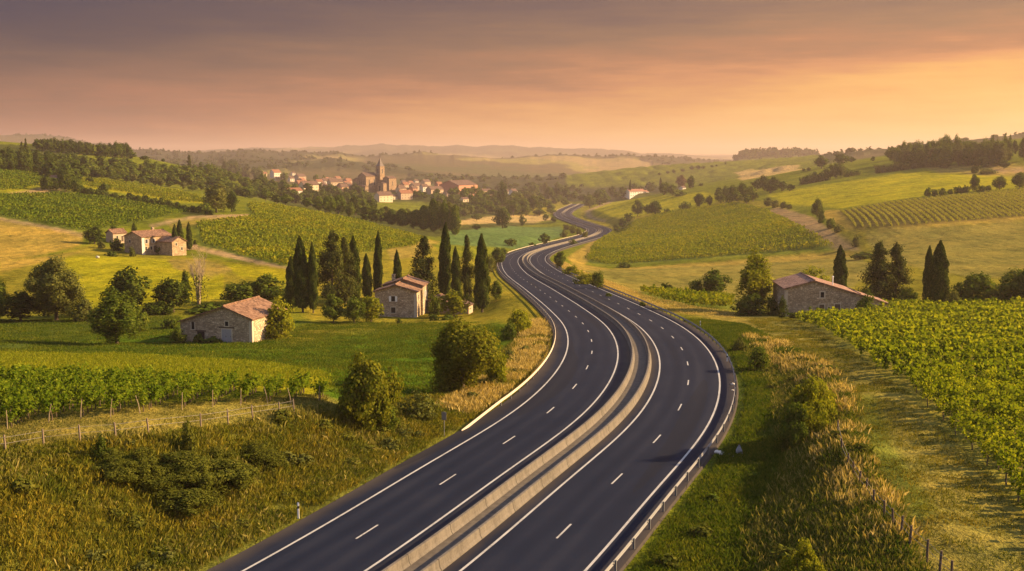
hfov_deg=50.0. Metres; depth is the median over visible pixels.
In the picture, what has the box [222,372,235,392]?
grape vine
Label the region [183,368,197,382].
grape vine
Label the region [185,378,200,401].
grape vine
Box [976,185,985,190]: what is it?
bush
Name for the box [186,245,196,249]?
garden wall
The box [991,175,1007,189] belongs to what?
broadleaf tree
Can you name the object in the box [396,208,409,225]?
poplar tree
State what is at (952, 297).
bush
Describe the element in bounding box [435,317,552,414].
dry grass
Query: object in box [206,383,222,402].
grape vine
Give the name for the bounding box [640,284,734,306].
vineyard
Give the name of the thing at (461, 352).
broadleaf tree
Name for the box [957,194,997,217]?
vine row
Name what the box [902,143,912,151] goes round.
broadleaf tree
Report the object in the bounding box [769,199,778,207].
bush
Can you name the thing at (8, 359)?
meadow grass
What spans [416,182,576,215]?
valley wood
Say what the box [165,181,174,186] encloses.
broadleaf tree
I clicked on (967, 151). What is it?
broadleaf tree
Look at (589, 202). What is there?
broadleaf tree
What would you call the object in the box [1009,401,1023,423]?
grape vine
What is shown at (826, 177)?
bush
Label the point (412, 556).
concrete barrier
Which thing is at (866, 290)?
bush
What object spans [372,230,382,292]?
cypress tree
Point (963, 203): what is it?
vine row
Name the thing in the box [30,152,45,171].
broadleaf tree
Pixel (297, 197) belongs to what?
broadleaf tree
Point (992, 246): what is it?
terrain
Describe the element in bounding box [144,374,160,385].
grape vine
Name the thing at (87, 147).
broadleaf tree
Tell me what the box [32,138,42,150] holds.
broadleaf tree
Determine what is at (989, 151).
broadleaf tree
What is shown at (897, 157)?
broadleaf tree
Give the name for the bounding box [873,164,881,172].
bush
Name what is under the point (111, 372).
grape vine
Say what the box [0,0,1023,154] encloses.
sky
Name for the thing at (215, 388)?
grape vine
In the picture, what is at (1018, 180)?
broadleaf tree
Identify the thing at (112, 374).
grape vine
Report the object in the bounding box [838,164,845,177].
broadleaf tree
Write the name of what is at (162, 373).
grape vine
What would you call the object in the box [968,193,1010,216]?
vine row
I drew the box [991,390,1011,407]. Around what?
grape vine
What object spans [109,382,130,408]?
grape vine
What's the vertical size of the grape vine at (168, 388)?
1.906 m
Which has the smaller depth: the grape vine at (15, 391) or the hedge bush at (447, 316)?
the grape vine at (15, 391)
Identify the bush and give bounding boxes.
[64,295,97,320]
[79,186,86,194]
[85,187,95,194]
[90,434,110,460]
[94,188,104,196]
[96,240,105,248]
[104,251,118,256]
[109,192,117,197]
[109,238,123,250]
[125,192,133,199]
[129,246,136,256]
[130,194,140,200]
[131,305,148,331]
[140,300,173,315]
[141,195,149,201]
[148,198,156,202]
[155,197,166,204]
[160,317,177,328]
[164,200,173,205]
[167,326,186,343]
[171,202,183,207]
[174,416,198,453]
[188,205,197,211]
[188,301,221,313]
[193,333,202,342]
[195,204,203,213]
[197,202,211,213]
[198,336,222,343]
[203,209,212,214]
[263,295,294,339]
[280,292,290,308]
[336,352,404,431]
[383,404,401,431]
[395,390,442,420]
[425,367,464,392]
[427,296,442,315]
[429,314,438,320]
[437,314,457,319]
[484,349,508,382]
[488,254,496,271]
[499,320,516,339]
[505,309,531,334]
[560,230,568,236]
[562,264,582,274]
[563,224,570,229]
[568,239,577,244]
[570,225,576,233]
[572,272,592,283]
[576,227,581,234]
[581,230,587,237]
[616,263,631,267]
[624,213,634,220]
[646,181,654,190]
[661,282,672,288]
[672,190,686,195]
[678,201,691,208]
[686,279,703,290]
[730,293,765,315]
[730,337,748,350]
[747,344,771,370]
[763,197,771,205]
[764,294,777,315]
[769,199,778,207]
[776,294,788,317]
[777,374,837,439]
[777,401,811,449]
[779,537,825,570]
[780,202,785,207]
[787,312,800,318]
[799,176,807,184]
[802,265,831,281]
[805,175,813,182]
[809,171,819,181]
[813,378,833,417]
[816,172,824,181]
[818,209,825,222]
[820,169,829,180]
[826,218,834,227]
[827,387,841,411]
[833,223,844,231]
[843,167,850,176]
[850,252,874,258]
[851,234,859,246]
[855,293,874,311]
[862,285,871,295]
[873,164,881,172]
[881,165,887,172]
[885,165,894,171]
[892,162,899,170]
[898,287,920,300]
[899,162,905,169]
[904,163,911,169]
[910,160,919,168]
[918,161,924,167]
[924,187,930,195]
[931,189,938,196]
[939,188,947,195]
[945,290,961,305]
[947,281,971,299]
[953,185,963,192]
[963,185,970,192]
[971,165,981,173]
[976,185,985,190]
[977,168,998,173]
[982,286,1002,301]
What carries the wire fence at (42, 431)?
on the terrain at (992, 246)
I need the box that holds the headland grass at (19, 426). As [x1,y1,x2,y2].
[0,393,338,446]
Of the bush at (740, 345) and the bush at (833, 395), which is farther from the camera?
the bush at (740, 345)
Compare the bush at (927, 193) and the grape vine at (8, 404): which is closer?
the grape vine at (8, 404)
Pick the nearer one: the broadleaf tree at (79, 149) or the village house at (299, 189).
the broadleaf tree at (79, 149)
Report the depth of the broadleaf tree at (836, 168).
971.23 m
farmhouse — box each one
[123,227,186,255]
[624,189,648,198]
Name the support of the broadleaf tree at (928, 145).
on the terrain at (992, 246)
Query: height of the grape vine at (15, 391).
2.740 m
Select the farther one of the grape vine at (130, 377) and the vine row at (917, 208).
the vine row at (917, 208)
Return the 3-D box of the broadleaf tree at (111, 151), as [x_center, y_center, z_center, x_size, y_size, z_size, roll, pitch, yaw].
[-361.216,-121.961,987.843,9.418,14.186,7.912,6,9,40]
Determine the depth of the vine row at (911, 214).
558.39 m
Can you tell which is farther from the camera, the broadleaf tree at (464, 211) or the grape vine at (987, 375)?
the broadleaf tree at (464, 211)
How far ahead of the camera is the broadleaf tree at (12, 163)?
702.61 m
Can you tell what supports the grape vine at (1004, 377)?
on the terrain at (992, 246)
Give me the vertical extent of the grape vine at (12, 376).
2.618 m
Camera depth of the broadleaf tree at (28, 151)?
781.45 m
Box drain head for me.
[736,445,741,453]
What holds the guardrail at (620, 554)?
on the motorway
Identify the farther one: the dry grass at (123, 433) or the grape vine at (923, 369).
the grape vine at (923, 369)
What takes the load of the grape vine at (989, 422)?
on the terrain at (992, 246)
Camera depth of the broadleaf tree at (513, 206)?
1317.59 m
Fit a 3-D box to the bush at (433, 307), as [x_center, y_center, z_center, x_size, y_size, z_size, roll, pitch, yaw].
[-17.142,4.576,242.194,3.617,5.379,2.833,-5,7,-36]
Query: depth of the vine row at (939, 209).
557.73 m
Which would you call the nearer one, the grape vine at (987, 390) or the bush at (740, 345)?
the grape vine at (987, 390)
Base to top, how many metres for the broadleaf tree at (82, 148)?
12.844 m
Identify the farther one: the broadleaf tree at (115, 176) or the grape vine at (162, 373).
the broadleaf tree at (115, 176)
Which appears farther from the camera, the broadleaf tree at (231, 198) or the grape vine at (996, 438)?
the broadleaf tree at (231, 198)
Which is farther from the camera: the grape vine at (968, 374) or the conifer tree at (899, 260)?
the conifer tree at (899, 260)
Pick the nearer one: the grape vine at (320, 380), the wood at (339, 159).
the grape vine at (320, 380)
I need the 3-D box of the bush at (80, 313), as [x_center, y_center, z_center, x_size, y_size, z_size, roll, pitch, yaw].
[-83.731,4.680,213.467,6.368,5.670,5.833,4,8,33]
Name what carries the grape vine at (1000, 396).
on the terrain at (992, 246)
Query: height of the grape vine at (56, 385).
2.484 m
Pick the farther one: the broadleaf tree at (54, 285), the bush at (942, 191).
the bush at (942, 191)
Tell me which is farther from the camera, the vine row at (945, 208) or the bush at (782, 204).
the bush at (782, 204)
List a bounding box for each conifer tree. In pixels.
[187,154,191,165]
[242,163,252,176]
[316,230,354,303]
[334,236,359,303]
[409,236,441,298]
[458,235,477,310]
[853,240,899,300]
[881,242,914,300]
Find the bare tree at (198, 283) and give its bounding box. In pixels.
[187,250,208,305]
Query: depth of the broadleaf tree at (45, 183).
611.09 m
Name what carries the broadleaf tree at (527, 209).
on the terrain at (992, 246)
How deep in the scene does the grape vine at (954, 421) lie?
84.96 m
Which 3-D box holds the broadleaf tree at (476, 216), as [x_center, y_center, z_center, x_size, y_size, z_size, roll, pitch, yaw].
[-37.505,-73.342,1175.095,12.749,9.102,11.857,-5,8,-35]
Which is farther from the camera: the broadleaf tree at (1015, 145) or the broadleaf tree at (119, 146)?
the broadleaf tree at (119, 146)
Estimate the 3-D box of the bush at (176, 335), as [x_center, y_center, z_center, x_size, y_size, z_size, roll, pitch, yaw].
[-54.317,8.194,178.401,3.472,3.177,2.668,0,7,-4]
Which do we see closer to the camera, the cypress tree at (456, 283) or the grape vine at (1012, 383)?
the grape vine at (1012, 383)
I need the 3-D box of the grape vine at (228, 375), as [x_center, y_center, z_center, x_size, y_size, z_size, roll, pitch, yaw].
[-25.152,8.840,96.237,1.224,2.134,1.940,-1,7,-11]
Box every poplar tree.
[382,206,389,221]
[384,209,397,223]
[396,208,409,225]
[416,205,430,229]
[428,198,438,231]
[435,201,442,228]
[447,201,453,229]
[448,204,460,234]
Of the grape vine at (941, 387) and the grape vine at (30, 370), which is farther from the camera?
the grape vine at (30, 370)
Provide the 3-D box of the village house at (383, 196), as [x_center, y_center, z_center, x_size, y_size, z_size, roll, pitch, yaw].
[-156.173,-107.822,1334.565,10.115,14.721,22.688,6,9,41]
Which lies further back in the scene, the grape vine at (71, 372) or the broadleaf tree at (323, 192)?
the broadleaf tree at (323, 192)
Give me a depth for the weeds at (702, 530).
71.35 m
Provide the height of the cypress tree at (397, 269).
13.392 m
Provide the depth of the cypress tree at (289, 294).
238.64 m
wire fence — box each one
[0,399,294,448]
[837,420,952,570]
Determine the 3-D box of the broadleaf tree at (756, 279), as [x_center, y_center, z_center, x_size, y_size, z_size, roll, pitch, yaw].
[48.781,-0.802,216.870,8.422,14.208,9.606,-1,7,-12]
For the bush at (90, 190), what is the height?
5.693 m
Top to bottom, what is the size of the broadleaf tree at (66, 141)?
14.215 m
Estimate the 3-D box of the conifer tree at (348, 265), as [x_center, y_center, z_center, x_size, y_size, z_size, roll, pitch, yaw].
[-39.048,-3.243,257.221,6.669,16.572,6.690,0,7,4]
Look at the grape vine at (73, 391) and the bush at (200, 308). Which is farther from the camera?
the bush at (200, 308)
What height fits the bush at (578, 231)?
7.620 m
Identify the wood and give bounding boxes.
[0,148,85,189]
[16,132,1023,197]
[77,155,260,197]
[252,173,383,221]
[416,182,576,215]
[732,146,819,159]
[884,140,1009,167]
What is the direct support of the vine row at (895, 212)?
on the terrain at (992, 246)
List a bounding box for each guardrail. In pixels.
[462,204,586,430]
[549,205,735,570]
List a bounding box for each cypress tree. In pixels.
[171,224,177,237]
[176,220,183,237]
[185,221,192,250]
[284,256,298,308]
[292,235,310,311]
[307,242,318,312]
[349,235,362,299]
[361,253,372,297]
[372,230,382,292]
[393,249,401,278]
[437,222,451,294]
[450,246,461,294]
[473,233,490,312]
[833,245,848,287]
[921,245,932,299]
[928,240,950,301]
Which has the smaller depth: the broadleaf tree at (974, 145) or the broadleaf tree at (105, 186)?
the broadleaf tree at (105, 186)
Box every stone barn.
[177,296,286,342]
[772,272,888,315]
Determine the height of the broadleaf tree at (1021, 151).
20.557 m
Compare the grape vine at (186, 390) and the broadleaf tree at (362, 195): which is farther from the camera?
the broadleaf tree at (362, 195)
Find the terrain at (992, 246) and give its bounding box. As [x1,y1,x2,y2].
[0,134,1023,570]
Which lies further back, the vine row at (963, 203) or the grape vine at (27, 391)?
the vine row at (963, 203)
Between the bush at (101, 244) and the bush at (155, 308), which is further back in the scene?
the bush at (101, 244)
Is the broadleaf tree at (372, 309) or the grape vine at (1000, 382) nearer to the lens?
the grape vine at (1000, 382)
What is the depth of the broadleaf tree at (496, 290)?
253.65 m
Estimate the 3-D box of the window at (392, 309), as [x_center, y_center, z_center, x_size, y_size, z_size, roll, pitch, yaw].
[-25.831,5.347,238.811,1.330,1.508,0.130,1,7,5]
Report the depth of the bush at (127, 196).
597.05 m
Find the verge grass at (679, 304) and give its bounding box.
[553,262,736,317]
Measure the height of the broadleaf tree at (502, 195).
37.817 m
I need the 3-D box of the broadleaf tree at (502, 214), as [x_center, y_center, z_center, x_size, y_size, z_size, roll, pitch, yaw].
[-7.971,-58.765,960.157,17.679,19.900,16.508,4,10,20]
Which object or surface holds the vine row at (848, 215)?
on the terrain at (992, 246)
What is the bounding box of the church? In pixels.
[349,159,396,191]
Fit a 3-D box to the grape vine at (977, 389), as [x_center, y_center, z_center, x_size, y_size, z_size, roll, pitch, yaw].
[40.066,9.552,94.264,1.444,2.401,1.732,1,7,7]
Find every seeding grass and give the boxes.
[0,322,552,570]
[738,348,933,570]
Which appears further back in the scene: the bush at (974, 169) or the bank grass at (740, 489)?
the bush at (974, 169)
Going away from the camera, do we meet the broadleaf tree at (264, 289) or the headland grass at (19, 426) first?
the headland grass at (19, 426)
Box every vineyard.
[0,168,41,189]
[0,191,185,229]
[0,363,69,380]
[79,176,202,201]
[196,200,422,264]
[585,201,833,263]
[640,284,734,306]
[795,296,1023,354]
[857,338,1023,495]
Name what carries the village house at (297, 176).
on the terrain at (992, 246)
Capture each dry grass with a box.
[0,401,336,481]
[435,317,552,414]
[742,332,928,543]
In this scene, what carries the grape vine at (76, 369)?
on the terrain at (992, 246)
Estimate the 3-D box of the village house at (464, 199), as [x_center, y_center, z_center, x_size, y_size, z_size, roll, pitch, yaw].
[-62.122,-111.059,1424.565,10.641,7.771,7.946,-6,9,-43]
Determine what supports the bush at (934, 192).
on the terrain at (992, 246)
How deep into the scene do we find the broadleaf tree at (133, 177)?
847.04 m
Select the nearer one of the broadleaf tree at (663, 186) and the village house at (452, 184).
the broadleaf tree at (663, 186)
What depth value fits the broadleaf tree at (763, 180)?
980.65 m
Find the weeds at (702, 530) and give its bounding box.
[652,344,901,570]
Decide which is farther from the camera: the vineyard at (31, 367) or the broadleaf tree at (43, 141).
the broadleaf tree at (43, 141)
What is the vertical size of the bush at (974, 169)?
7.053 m
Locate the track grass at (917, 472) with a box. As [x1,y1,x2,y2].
[743,317,1023,570]
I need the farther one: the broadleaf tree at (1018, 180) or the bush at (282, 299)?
the broadleaf tree at (1018, 180)
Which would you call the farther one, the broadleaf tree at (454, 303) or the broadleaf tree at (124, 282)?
the broadleaf tree at (454, 303)
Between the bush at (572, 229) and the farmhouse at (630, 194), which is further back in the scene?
the farmhouse at (630, 194)
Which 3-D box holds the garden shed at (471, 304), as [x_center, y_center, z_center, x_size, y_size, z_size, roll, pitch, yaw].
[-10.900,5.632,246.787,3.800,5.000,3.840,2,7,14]
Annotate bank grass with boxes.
[0,322,551,570]
[632,318,938,570]
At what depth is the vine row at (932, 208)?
557.63 m
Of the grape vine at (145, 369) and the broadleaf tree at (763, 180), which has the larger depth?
the broadleaf tree at (763, 180)
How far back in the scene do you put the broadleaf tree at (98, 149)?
975.19 m
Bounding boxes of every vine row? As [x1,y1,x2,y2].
[840,209,856,226]
[847,208,863,226]
[852,207,871,226]
[858,206,878,225]
[863,205,885,224]
[869,204,891,225]
[874,203,898,224]
[880,202,905,224]
[886,201,913,224]
[890,200,920,223]
[896,200,926,222]
[902,199,934,221]
[908,198,940,221]
[914,198,947,221]
[919,198,953,220]
[925,197,960,220]
[930,196,966,219]
[935,195,974,219]
[941,195,979,218]
[946,195,985,218]
[952,194,991,217]
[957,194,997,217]
[962,193,1004,216]
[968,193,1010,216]
[974,193,1016,215]
[979,192,1023,215]
[984,191,1023,211]
[989,191,1023,207]
[994,190,1023,203]
[998,190,1023,199]
[1004,189,1023,197]
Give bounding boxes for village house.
[269,169,280,177]
[288,176,293,181]
[290,187,302,192]
[294,174,306,180]
[298,180,318,190]
[327,178,342,185]
[337,183,348,188]
[374,191,392,201]
[397,189,412,199]
[400,181,409,188]
[409,182,420,189]
[409,185,417,190]
[419,184,427,191]
[420,179,430,184]
[425,186,443,193]
[439,180,477,193]
[442,190,453,196]
[460,197,468,201]
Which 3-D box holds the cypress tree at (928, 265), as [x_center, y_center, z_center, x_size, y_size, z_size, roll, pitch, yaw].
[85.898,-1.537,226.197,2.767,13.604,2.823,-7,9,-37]
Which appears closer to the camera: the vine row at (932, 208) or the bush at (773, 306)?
the bush at (773, 306)
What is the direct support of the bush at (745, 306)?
on the terrain at (992, 246)
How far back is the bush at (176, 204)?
565.82 m
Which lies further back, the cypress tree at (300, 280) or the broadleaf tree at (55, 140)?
the broadleaf tree at (55, 140)
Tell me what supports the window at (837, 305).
in the stone barn at (800, 291)
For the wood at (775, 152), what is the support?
on the terrain at (992, 246)
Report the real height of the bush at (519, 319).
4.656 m
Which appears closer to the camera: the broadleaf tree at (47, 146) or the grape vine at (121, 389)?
the grape vine at (121, 389)
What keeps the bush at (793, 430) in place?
on the terrain at (992, 246)
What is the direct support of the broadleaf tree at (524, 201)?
on the terrain at (992, 246)
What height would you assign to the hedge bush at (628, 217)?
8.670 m
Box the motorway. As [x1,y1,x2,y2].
[206,204,738,570]
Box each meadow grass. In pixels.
[0,315,505,397]
[0,349,336,387]
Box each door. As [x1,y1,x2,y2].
[221,328,232,342]
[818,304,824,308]
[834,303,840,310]
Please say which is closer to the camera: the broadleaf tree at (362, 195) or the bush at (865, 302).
the bush at (865, 302)
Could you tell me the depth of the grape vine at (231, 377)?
98.51 m
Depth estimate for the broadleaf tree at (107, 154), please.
983.36 m
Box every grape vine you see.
[0,369,10,379]
[0,379,9,407]
[0,386,24,412]
[0,395,12,412]
[0,403,7,416]
[1,363,19,387]
[2,396,33,424]
[2,407,20,426]
[4,367,20,386]
[5,382,25,403]
[7,393,33,420]
[14,378,31,387]
[16,365,37,379]
[18,369,30,382]
[22,386,33,395]
[22,393,37,416]
[25,377,37,388]
[26,385,41,402]
[26,389,39,397]
[27,366,45,380]
[27,393,41,413]
[30,374,44,385]
[33,392,50,412]
[35,384,58,401]
[36,373,50,394]
[38,389,51,408]
[38,390,60,420]
[41,369,59,379]
[42,379,59,402]
[43,369,55,382]
[45,400,61,417]
[46,372,67,383]
[49,377,69,393]
[52,391,67,413]
[54,369,74,392]
[56,391,70,411]
[57,363,70,374]
[61,388,76,409]
[63,382,85,407]
[64,373,79,389]
[66,371,90,384]
[67,361,87,376]
[72,392,95,415]
[73,363,89,373]
[73,379,89,393]
[77,388,92,412]
[78,369,101,387]
[78,383,94,392]
[78,384,106,407]
[82,374,105,389]
[89,391,98,409]
[93,382,105,405]
[94,372,114,384]
[94,379,111,403]
[99,369,115,386]
[100,367,121,383]
[103,366,121,381]
[104,391,120,414]
[106,385,128,411]
[109,364,129,381]
[109,372,128,386]
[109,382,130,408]
[113,384,134,406]
[117,376,131,386]
[125,383,140,402]
[129,368,143,383]
[129,382,142,400]
[131,390,151,411]
[133,364,152,380]
[133,369,147,382]
[134,381,145,399]
[139,364,152,381]
[141,382,159,407]
[142,376,156,394]
[143,385,160,409]
[144,365,153,378]
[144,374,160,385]
[150,380,170,403]
[152,368,172,380]
[152,387,164,405]
[157,368,171,382]
[160,375,175,398]
[160,380,173,400]
[164,373,184,395]
[173,370,185,392]
[174,381,195,405]
[176,388,189,406]
[180,382,197,403]
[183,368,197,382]
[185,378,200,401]
[186,372,205,398]
[189,378,200,399]
[199,375,211,392]
[199,376,211,394]
[200,373,214,391]
[204,384,222,404]
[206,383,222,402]
[207,369,219,388]
[209,379,227,400]
[212,379,227,398]
[215,375,228,396]
[220,374,231,394]
[221,368,239,391]
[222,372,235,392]
[228,370,238,390]
[234,379,252,400]
[234,380,251,402]
[241,370,259,394]
[242,373,261,393]
[260,376,277,392]
[261,376,278,396]
[263,382,275,401]
[267,373,284,394]
[285,383,300,401]
[286,381,299,399]
[287,372,308,395]
[288,374,302,397]
[293,370,309,393]
[309,382,326,399]
[314,373,330,395]
[316,381,327,396]
[908,373,920,392]
[913,374,932,398]
[917,368,928,387]
[917,371,930,387]
[920,381,937,406]
[922,366,938,387]
[929,368,950,383]
[929,373,947,388]
[929,389,944,408]
[931,377,947,393]
[935,395,952,419]
[937,382,954,412]
[938,365,960,381]
[941,375,958,392]
[943,396,960,417]
[946,384,965,412]
[949,363,967,389]
[949,413,961,434]
[952,380,964,392]
[953,397,971,419]
[957,410,972,438]
[959,381,978,403]
[960,369,975,385]
[960,396,973,418]
[960,420,985,449]
[963,385,975,403]
[963,412,986,438]
[966,393,988,415]
[970,378,981,390]
[971,384,986,395]
[974,431,994,450]
[975,412,991,427]
[977,378,991,395]
[978,397,997,418]
[978,433,998,465]
[979,379,994,399]
[979,413,999,435]
[980,367,995,382]
[983,390,996,409]
[983,415,1002,436]
[985,380,1004,398]
[987,428,1004,449]
[990,368,1007,384]
[990,425,1009,447]
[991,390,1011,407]
[991,400,1009,427]
[991,442,1005,469]
[992,387,1005,405]
[994,371,1011,385]
[994,379,1010,395]
[995,446,1021,484]
[997,414,1013,434]
[998,381,1016,399]
[998,401,1019,428]
[998,434,1019,451]
[1004,375,1019,387]
[1004,426,1019,447]
[1007,418,1023,438]
[1008,440,1022,458]
[1008,472,1023,501]
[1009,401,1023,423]
[1010,386,1023,417]
[1010,404,1023,424]
[1011,379,1023,401]
[1013,441,1023,470]
[1013,465,1023,486]
[1014,426,1023,449]
[1020,490,1023,508]
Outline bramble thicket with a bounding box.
[90,439,287,516]
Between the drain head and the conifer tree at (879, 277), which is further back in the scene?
the conifer tree at (879, 277)
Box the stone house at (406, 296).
[373,274,429,317]
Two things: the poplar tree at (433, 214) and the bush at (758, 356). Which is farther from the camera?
the poplar tree at (433, 214)
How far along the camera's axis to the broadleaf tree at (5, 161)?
700.00 m
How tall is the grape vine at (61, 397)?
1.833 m
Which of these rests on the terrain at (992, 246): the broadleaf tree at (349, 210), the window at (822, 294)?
the broadleaf tree at (349, 210)
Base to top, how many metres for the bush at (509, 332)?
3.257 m
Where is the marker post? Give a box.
[297,502,298,518]
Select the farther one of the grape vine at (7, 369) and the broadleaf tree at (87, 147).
the broadleaf tree at (87, 147)
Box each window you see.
[190,322,195,329]
[224,320,229,326]
[390,295,395,301]
[390,307,395,313]
[819,291,825,298]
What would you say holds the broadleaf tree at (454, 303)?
on the terrain at (992, 246)
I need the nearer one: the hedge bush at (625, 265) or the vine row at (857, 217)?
the hedge bush at (625, 265)
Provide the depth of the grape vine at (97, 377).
91.35 m
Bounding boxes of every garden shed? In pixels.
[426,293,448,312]
[455,300,473,313]
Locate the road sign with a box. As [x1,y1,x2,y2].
[442,412,445,435]
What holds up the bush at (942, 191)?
on the terrain at (992, 246)
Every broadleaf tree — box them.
[0,148,6,154]
[0,155,9,171]
[0,278,12,317]
[3,290,39,320]
[6,147,17,156]
[6,151,17,169]
[14,152,29,170]
[17,148,25,159]
[23,255,86,320]
[25,148,32,159]
[25,153,34,171]
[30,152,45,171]
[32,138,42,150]
[32,148,43,158]
[38,175,52,190]
[39,138,49,150]
[44,138,52,150]
[49,138,56,151]
[52,137,58,150]
[55,141,65,152]
[57,169,71,191]
[59,139,69,152]
[66,138,74,151]
[68,177,83,193]
[73,142,78,152]
[76,141,84,153]
[78,141,86,152]
[81,225,104,243]
[82,142,91,154]
[87,284,140,343]
[89,143,97,153]
[94,144,105,155]
[98,142,108,154]
[98,145,110,156]
[98,169,105,177]
[98,182,110,192]
[105,265,152,306]
[107,169,113,175]
[108,143,114,155]
[109,173,121,179]
[112,143,119,156]
[115,140,122,156]
[118,142,127,157]
[119,171,129,179]
[123,142,132,157]
[127,150,136,158]
[129,173,137,181]
[131,221,136,230]
[138,177,149,183]
[140,156,149,159]
[149,176,158,184]
[150,277,192,312]
[155,178,163,186]
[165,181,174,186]
[180,181,186,188]
[181,270,189,290]
[187,184,199,190]
[198,181,204,189]
[200,181,227,212]
[204,165,210,173]
[219,279,254,301]
[221,160,229,169]
[225,191,239,211]
[247,272,285,300]
[251,166,256,175]
[253,188,259,196]
[255,168,263,174]
[258,188,273,200]
[270,194,281,202]
[279,193,293,204]
[280,172,287,179]
[291,193,303,203]
[301,197,311,207]
[312,196,322,209]
[315,188,327,196]
[320,293,344,322]
[321,196,335,212]
[324,182,335,192]
[334,194,346,213]
[342,295,365,322]
[345,202,355,216]
[347,194,360,215]
[357,191,367,201]
[359,199,369,212]
[359,295,384,321]
[378,207,385,221]
[407,211,418,227]
[412,190,417,198]
[428,315,504,388]
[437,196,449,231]
[437,288,470,316]
[460,207,470,215]
[466,205,474,213]
[471,213,483,220]
[472,224,480,229]
[484,189,494,196]
[490,247,505,264]
[490,280,502,299]
[491,207,511,227]
[496,179,507,206]
[504,238,516,245]
[506,201,520,215]
[518,197,529,207]
[519,215,526,225]
[522,205,531,213]
[527,195,539,210]
[532,208,545,215]
[537,233,549,243]
[544,187,555,198]
[546,208,556,212]
[553,184,563,195]
[553,251,565,267]
[561,186,570,197]
[571,192,578,198]
[577,194,585,199]
[583,195,596,207]
[589,269,603,287]
[592,188,610,204]
[608,186,615,196]
[618,187,626,197]
[618,217,627,226]
[631,198,643,215]
[644,200,662,213]
[658,182,669,194]
[666,184,677,193]
[675,175,686,186]
[687,175,694,187]
[693,193,704,206]
[700,268,731,291]
[705,195,712,204]
[714,187,721,195]
[714,194,725,202]
[721,185,729,196]
[724,195,734,202]
[726,184,738,195]
[733,191,742,200]
[735,246,775,309]
[736,182,748,198]
[740,194,751,203]
[743,185,756,193]
[748,189,758,199]
[749,178,760,189]
[757,175,769,190]
[765,184,777,192]
[767,176,779,189]
[778,181,787,190]
[786,184,795,190]
[810,197,822,217]
[813,155,828,168]
[826,163,834,179]
[833,154,849,164]
[833,162,839,177]
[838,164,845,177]
[888,147,900,163]
[894,148,903,163]
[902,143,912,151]
[911,139,922,150]
[923,140,932,153]
[933,138,943,146]
[941,133,948,146]
[943,136,953,151]
[952,133,961,154]
[959,271,996,299]
[961,138,969,163]
[961,144,974,165]
[969,174,980,191]
[972,139,980,150]
[977,136,988,147]
[979,142,985,155]
[983,137,998,161]
[983,141,994,163]
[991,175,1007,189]
[993,267,1023,300]
[995,142,1011,165]
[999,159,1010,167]
[1003,134,1012,159]
[1010,171,1023,188]
[1011,268,1023,297]
[1012,140,1018,153]
[1018,137,1023,160]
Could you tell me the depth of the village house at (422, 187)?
1553.46 m
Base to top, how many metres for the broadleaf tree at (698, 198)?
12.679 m
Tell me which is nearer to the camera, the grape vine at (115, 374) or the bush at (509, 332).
the grape vine at (115, 374)
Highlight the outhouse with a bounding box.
[105,228,127,242]
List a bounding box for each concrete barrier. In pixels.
[382,203,634,570]
[421,204,651,570]
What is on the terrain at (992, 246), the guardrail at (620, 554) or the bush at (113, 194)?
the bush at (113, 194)
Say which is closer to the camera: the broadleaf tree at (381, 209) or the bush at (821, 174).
the broadleaf tree at (381, 209)
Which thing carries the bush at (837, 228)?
on the terrain at (992, 246)
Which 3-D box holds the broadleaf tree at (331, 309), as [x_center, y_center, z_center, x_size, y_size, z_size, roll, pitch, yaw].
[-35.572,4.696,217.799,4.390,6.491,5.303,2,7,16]
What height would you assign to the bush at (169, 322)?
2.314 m
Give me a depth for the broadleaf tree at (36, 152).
796.74 m
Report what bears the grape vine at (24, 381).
on the terrain at (992, 246)
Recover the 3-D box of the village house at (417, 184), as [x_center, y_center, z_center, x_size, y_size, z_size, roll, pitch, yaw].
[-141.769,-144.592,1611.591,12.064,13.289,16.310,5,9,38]
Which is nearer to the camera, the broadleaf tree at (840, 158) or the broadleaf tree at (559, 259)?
the broadleaf tree at (559, 259)
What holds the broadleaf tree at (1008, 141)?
on the terrain at (992, 246)
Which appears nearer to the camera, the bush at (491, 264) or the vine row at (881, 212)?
the bush at (491, 264)
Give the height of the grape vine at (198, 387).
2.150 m
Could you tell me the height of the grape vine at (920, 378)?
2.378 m
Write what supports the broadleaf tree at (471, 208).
on the terrain at (992, 246)
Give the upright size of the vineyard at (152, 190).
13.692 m
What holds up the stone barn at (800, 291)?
on the terrain at (992, 246)
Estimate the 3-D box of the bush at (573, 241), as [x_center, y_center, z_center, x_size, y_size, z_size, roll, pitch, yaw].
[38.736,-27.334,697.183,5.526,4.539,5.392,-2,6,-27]
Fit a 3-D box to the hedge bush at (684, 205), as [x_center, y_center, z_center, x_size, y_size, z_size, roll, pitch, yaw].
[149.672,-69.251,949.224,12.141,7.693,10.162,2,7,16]
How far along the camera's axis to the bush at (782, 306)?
200.41 m
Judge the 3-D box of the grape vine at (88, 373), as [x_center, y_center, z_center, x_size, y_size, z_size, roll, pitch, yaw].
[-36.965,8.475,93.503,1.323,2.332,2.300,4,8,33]
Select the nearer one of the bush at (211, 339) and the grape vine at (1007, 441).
the grape vine at (1007, 441)
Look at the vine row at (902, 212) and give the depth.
554.93 m
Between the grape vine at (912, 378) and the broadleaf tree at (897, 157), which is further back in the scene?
the broadleaf tree at (897, 157)

